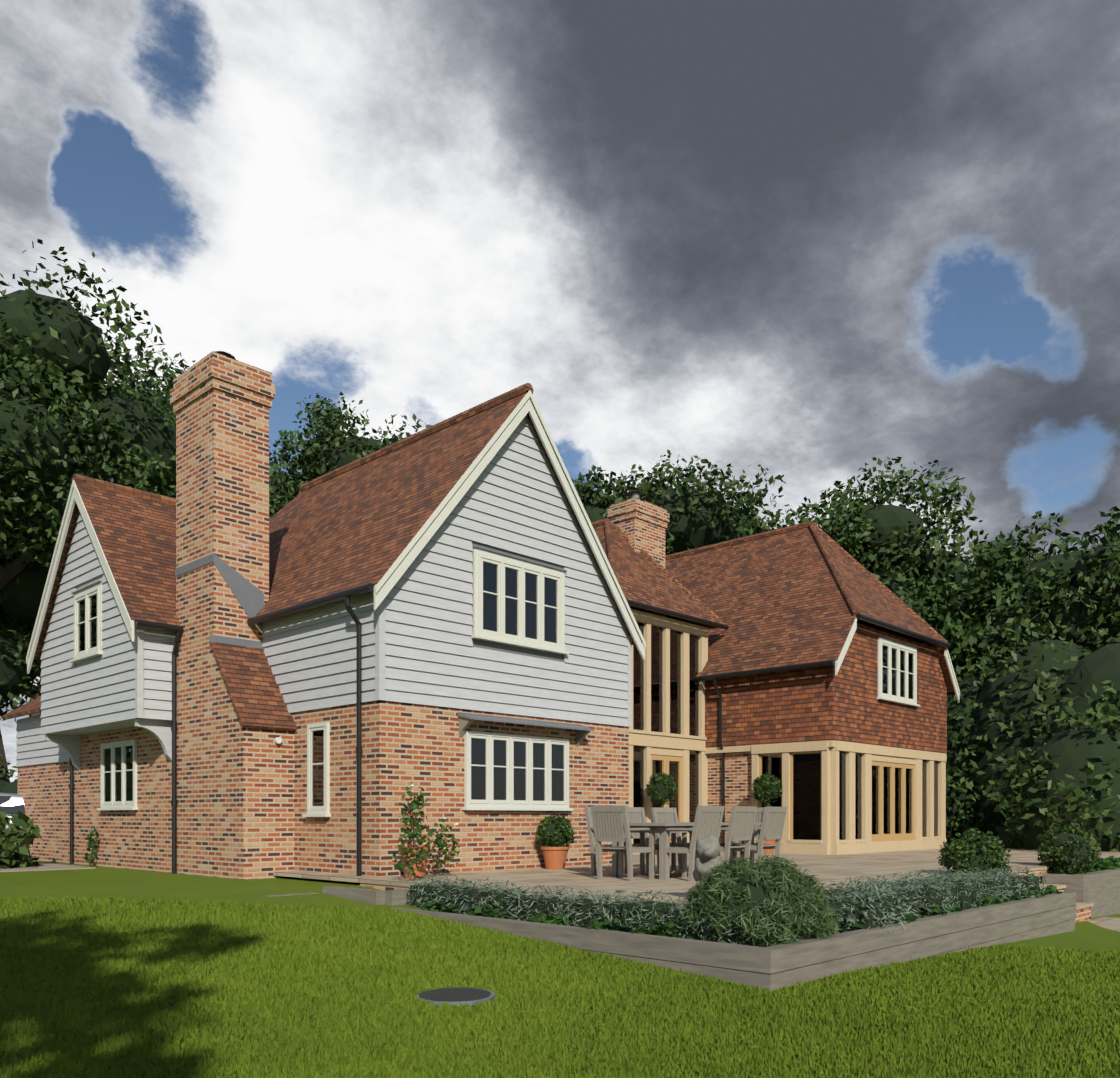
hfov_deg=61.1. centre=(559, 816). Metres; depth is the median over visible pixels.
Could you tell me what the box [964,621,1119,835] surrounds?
shrub
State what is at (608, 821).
garden chair
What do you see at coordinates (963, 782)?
shrub
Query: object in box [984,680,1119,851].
shrub
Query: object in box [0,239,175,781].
tree
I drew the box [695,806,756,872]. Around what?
garden chair
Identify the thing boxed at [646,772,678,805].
topiary ball
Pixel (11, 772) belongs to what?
tree
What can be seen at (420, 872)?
terracotta pot
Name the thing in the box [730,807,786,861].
garden chair
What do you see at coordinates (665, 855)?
garden table
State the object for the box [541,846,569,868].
plant pot
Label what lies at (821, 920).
rosemary plant
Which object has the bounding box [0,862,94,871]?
path
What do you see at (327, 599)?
house gutters
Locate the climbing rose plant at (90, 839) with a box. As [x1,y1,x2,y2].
[84,827,98,863]
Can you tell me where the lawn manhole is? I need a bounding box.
[415,987,494,1005]
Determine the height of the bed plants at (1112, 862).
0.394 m
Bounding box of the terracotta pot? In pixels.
[399,847,429,877]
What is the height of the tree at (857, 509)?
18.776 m
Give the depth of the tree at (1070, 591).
31.64 m
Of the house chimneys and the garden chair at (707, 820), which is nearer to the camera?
the garden chair at (707, 820)
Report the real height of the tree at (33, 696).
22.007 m
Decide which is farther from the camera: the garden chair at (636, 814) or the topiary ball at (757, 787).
the topiary ball at (757, 787)
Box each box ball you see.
[536,814,574,846]
[937,827,1012,875]
[1035,824,1102,874]
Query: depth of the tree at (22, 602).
32.16 m
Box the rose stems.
[409,785,457,869]
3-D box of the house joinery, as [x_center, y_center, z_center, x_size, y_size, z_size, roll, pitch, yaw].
[0.164,-3.358,21.741,10.380,6.730,19.450,0,0,44]
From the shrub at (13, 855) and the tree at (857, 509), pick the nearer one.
the shrub at (13, 855)
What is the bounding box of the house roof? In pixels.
[1,383,954,719]
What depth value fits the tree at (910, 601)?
37.41 m
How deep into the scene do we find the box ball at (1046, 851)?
15.91 m
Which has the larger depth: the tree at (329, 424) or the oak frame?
the tree at (329, 424)
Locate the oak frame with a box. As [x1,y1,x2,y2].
[629,609,946,854]
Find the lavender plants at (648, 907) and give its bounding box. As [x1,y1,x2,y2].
[405,866,1049,946]
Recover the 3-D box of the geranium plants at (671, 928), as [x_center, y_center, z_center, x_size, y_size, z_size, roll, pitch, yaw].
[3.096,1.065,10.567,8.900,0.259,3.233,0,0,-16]
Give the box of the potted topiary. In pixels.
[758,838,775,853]
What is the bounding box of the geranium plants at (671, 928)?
[420,885,1062,937]
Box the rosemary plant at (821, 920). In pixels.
[676,853,840,946]
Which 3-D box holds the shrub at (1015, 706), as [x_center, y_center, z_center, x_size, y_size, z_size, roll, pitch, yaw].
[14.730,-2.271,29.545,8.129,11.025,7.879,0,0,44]
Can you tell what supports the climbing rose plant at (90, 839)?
on the lawn ground at (104, 882)
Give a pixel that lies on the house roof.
(809, 591)
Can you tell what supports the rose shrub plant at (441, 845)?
on the patio
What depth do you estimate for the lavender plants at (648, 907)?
9.87 m
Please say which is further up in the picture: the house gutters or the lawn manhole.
the house gutters
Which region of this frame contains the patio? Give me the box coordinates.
[273,843,1119,931]
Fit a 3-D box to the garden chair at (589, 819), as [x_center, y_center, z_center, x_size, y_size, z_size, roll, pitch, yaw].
[0.792,0.352,13.575,0.690,0.980,0.580,0,0,44]
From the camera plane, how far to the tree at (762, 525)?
49.04 m
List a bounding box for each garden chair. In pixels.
[584,807,644,876]
[591,806,653,880]
[622,807,675,874]
[651,807,689,870]
[657,806,724,880]
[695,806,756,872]
[720,807,764,861]
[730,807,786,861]
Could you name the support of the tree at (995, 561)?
on the lawn ground at (104, 882)
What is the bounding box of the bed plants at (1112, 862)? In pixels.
[1081,856,1119,872]
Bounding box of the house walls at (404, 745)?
[18,541,946,876]
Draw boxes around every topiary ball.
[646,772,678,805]
[751,773,782,805]
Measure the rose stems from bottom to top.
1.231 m
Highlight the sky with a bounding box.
[0,0,1119,781]
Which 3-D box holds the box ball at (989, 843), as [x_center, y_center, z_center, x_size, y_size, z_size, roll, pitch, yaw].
[5.994,0.677,13.747,1.057,1.036,1.037,0,0,44]
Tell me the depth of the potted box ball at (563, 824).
15.03 m
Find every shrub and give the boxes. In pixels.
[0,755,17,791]
[0,811,42,868]
[2,780,17,793]
[946,569,1119,840]
[946,624,1042,842]
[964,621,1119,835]
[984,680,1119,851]
[1025,699,1119,749]
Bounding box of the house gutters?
[69,583,955,875]
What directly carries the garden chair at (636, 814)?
on the patio
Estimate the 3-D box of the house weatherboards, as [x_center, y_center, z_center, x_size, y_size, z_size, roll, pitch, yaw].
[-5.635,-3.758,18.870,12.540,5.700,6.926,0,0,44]
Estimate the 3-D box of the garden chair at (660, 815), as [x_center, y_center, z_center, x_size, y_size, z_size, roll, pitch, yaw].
[1.853,0.352,14.685,0.580,0.980,0.690,0,0,-45]
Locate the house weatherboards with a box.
[16,414,631,769]
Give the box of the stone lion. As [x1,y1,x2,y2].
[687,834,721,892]
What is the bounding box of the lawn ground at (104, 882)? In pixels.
[0,860,1119,1077]
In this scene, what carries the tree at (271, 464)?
on the lawn ground at (104, 882)
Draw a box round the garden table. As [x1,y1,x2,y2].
[612,822,761,879]
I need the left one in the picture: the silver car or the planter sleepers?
the silver car
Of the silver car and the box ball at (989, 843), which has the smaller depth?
the box ball at (989, 843)
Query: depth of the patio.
13.96 m
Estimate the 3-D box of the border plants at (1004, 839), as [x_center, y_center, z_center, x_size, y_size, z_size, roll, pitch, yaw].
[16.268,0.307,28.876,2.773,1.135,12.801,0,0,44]
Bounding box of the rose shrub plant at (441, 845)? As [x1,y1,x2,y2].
[392,781,459,876]
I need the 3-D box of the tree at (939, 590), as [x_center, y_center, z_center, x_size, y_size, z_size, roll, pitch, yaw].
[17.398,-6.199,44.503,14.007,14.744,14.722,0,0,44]
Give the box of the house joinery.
[26,390,959,816]
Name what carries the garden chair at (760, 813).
on the patio
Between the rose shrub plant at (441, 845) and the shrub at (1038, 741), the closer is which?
the rose shrub plant at (441, 845)
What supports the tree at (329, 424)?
on the lawn ground at (104, 882)
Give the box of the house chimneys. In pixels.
[170,351,668,879]
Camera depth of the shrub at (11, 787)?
31.53 m
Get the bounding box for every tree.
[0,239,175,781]
[0,316,288,664]
[14,636,41,716]
[269,391,431,516]
[269,443,297,516]
[570,449,785,554]
[670,467,818,536]
[789,457,1015,603]
[853,540,1044,670]
[898,530,1030,677]
[920,511,1119,677]
[942,545,973,564]
[1004,506,1119,659]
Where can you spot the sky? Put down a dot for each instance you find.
(807, 242)
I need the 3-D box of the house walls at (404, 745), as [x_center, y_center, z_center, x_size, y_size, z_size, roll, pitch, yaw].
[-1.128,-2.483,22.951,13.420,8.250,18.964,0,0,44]
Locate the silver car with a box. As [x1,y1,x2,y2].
[0,792,25,844]
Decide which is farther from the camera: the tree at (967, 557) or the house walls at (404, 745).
the tree at (967, 557)
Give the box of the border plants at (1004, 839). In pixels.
[998,817,1023,848]
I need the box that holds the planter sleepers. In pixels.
[263,868,1119,990]
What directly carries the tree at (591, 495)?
on the lawn ground at (104, 882)

